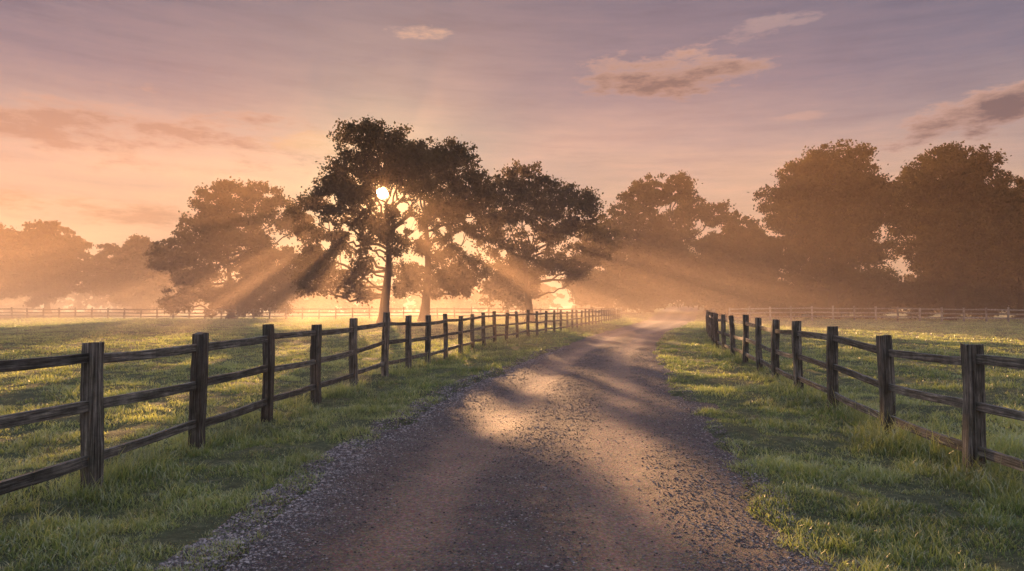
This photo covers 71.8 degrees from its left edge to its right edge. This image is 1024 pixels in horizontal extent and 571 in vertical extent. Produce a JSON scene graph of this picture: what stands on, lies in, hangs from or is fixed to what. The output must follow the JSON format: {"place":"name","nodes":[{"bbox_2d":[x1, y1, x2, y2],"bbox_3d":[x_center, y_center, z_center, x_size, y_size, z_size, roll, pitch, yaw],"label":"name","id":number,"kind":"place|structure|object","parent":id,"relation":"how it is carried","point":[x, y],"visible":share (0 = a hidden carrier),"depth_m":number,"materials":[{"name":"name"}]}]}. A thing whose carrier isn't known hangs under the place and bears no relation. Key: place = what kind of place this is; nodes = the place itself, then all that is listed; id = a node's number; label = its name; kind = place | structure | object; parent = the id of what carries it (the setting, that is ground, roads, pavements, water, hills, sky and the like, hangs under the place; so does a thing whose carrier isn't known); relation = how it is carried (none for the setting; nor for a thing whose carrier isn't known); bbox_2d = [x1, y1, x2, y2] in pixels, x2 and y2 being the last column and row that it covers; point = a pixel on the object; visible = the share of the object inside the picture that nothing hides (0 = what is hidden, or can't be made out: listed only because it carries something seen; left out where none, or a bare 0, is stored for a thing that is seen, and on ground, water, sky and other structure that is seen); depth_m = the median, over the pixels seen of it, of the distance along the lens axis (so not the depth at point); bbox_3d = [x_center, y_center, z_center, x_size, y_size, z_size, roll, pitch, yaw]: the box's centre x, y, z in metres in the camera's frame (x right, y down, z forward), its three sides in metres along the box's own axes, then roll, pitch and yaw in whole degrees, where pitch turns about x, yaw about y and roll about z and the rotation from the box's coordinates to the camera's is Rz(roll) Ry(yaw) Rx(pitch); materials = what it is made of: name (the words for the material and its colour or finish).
{"place":"outdoors","nodes":[
{"label":"outdoors","id":0,"kind":"place"},
{"bbox_2d":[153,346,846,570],"bbox_3d":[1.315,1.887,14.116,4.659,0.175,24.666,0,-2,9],"label":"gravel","id":1,"kind":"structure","parent":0,"point":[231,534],"depth_m":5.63,"materials":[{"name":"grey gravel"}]},
{"bbox_2d":[0,303,1023,570],"bbox_3d":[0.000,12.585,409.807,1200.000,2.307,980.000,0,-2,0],"label":"ground","id":2,"kind":"structure","parent":0,"point":[180,535],"depth_m":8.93,"materials":[{"name":"green plant"}]},
{"bbox_2d":[0,222,20,300],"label":"oak tree","id":3,"kind":"object","parent":2,"relation":"on","point":[7,235],"visible":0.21,"depth_m":136.83,"materials":[{"name":"green plant"}]},
{"bbox_2d":[0,219,98,313],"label":"oak tree","id":4,"kind":"object","parent":2,"relation":"on","point":[44,260],"visible":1,"depth_m":128.61,"materials":[{"name":"green plant"}]},
{"bbox_2d":[82,233,192,312],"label":"oak tree","id":5,"kind":"object","parent":2,"relation":"on","point":[124,276],"visible":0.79,"depth_m":134.71,"materials":[{"name":"green plant"}]},
{"bbox_2d":[142,176,323,318],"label":"oak tree","id":6,"kind":"object","parent":2,"relation":"on","point":[260,269],"visible":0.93,"depth_m":82.80,"materials":[{"name":"green plant"}]},
{"bbox_2d":[0,306,610,319],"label":"wooden fence","id":7,"kind":"object","parent":2,"relation":"on","point":[237,316],"visible":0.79,"depth_m":82.95,"materials":[{"name":"brown wood"}]},
{"bbox_2d":[0,307,621,494],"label":"wooden fence","id":8,"kind":"object","parent":2,"relation":"on","point":[92,358],"visible":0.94,"depth_m":7.41,"materials":[{"name":"brown wood"}]},
{"bbox_2d":[284,115,449,322],"bbox_3d":[-12.465,-5.638,60.342,14.787,18.021,9.676,0,-2,0],"label":"oak tree","id":9,"kind":"object","parent":2,"relation":"on","point":[398,160],"visible":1,"depth_m":58.93,"materials":[{"name":"green plant"}]},
{"bbox_2d":[390,135,512,321],"bbox_3d":[-6.468,-5.509,66.881,12.672,18.102,9.814,-1,-2,30],"label":"oak tree","id":10,"kind":"object","parent":2,"relation":"on","point":[457,274],"visible":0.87,"depth_m":64.99,"materials":[{"name":"green plant"}]},
{"bbox_2d":[0,271,1017,312],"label":"distant woodland","id":11,"kind":"object","parent":2,"relation":"on","point":[317,302],"visible":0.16,"depth_m":173.21,"materials":[{"name":"plant"}]},
{"bbox_2d":[477,257,547,318],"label":"tree","id":12,"kind":"object","parent":2,"relation":"on","point":[510,294],"visible":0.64,"depth_m":80.94,"materials":[{"name":"green plant"}]},
{"bbox_2d":[470,158,625,321],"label":"oak tree","id":13,"kind":"object","parent":2,"relation":"on","point":[546,231],"visible":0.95,"depth_m":68.52,"materials":[{"name":"green plant"}]},
{"bbox_2d":[556,268,621,310],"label":"tree","id":14,"kind":"object","parent":2,"relation":"on","point":[579,290],"visible":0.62,"depth_m":110.09,"materials":[{"name":"green plant"}]},
{"bbox_2d":[603,285,653,312],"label":"bush","id":15,"kind":"object","parent":2,"relation":"on","point":[628,299],"visible":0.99,"depth_m":97.09,"materials":[{"name":"green plant"}]},
{"bbox_2d":[576,170,736,311],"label":"oak tree","id":16,"kind":"object","parent":2,"relation":"on","point":[662,236],"visible":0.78,"depth_m":98.80,"materials":[{"name":"green plant"}]},
{"bbox_2d":[625,245,695,302],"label":"oak tree","id":17,"kind":"object","parent":2,"relation":"on","point":[654,253],"visible":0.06,"depth_m":124.74,"materials":[{"name":"green plant"}]},
{"bbox_2d":[694,278,755,314],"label":"bush","id":18,"kind":"object","parent":2,"relation":"on","point":[707,285],"visible":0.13,"depth_m":91.55,"materials":[{"name":"green plant"}]},
{"bbox_2d":[691,275,760,316],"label":"bush","id":19,"kind":"object","parent":2,"relation":"on","point":[728,295],"visible":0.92,"depth_m":82.31,"materials":[{"name":"green plant"}]},
{"bbox_2d":[691,209,782,311],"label":"oak tree","id":20,"kind":"object","parent":2,"relation":"on","point":[731,256],"visible":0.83,"depth_m":94.03,"materials":[{"name":"green plant"}]},
{"bbox_2d":[744,269,818,317],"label":"bush","id":21,"kind":"object","parent":2,"relation":"on","point":[772,294],"visible":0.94,"depth_m":77.92,"materials":[{"name":"green plant"}]},
{"bbox_2d":[802,278,854,317],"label":"bush","id":22,"kind":"object","parent":2,"relation":"on","point":[822,300],"visible":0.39,"depth_m":78.91,"materials":[{"name":"green plant"}]},
{"bbox_2d":[747,139,924,319],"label":"oak tree","id":23,"kind":"object","parent":2,"relation":"on","point":[832,211],"visible":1,"depth_m":72.82,"materials":[{"name":"green plant"}]},
{"bbox_2d":[706,309,1023,474],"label":"wooden fence","id":24,"kind":"object","parent":2,"relation":"on","point":[973,360],"visible":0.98,"depth_m":7.96,"materials":[{"name":"brown wood"}]},
{"bbox_2d":[842,270,901,315],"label":"bush","id":25,"kind":"object","parent":2,"relation":"on","point":[862,314],"visible":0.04,"depth_m":86.71,"materials":[{"name":"green plant"}]},
{"bbox_2d":[839,261,908,318],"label":"bush","id":26,"kind":"object","parent":2,"relation":"on","point":[859,301],"visible":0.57,"depth_m":79.75,"materials":[{"name":"green plant"}]},
{"bbox_2d":[729,306,1023,321],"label":"wooden fence","id":27,"kind":"object","parent":2,"relation":"on","point":[1008,314],"visible":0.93,"depth_m":69.08,"materials":[{"name":"brown wood"}]},
{"bbox_2d":[880,275,962,318],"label":"bush","id":28,"kind":"object","parent":2,"relation":"on","point":[913,295],"visible":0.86,"depth_m":79.06,"materials":[{"name":"green plant"}]},
{"bbox_2d":[883,140,1023,320],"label":"oak tree","id":29,"kind":"object","parent":2,"relation":"on","point":[949,222],"visible":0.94,"depth_m":73.59,"materials":[{"name":"green plant"}]},
{"bbox_2d":[917,275,1001,319],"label":"bush","id":30,"kind":"object","parent":2,"relation":"on","point":[974,297],"visible":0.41,"depth_m":79.18,"materials":[{"name":"green plant"}]},
{"bbox_2d":[959,290,1017,318],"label":"bush","id":31,"kind":"object","parent":2,"relation":"on","point":[1008,298],"visible":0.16,"depth_m":81.91,"materials":[{"name":"green plant"}]},
{"bbox_2d":[973,174,1023,317],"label":"oak tree","id":32,"kind":"object","parent":2,"relation":"on","point":[1010,253],"visible":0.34,"depth_m":78.61,"materials":[{"name":"green plant"}]},
{"bbox_2d":[996,285,1017,317],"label":"bush","id":33,"kind":"object","parent":2,"relation":"on","point":[1012,306],"visible":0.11,"depth_m":82.51,"materials":[{"name":"green plant"}]},
{"bbox_2d":[0,0,1023,307],"label":"sky","id":34,"kind":"structure","parent":0,"point":[113,112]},
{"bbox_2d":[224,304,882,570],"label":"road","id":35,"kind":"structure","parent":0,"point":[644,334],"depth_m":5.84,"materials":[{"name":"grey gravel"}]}
]}

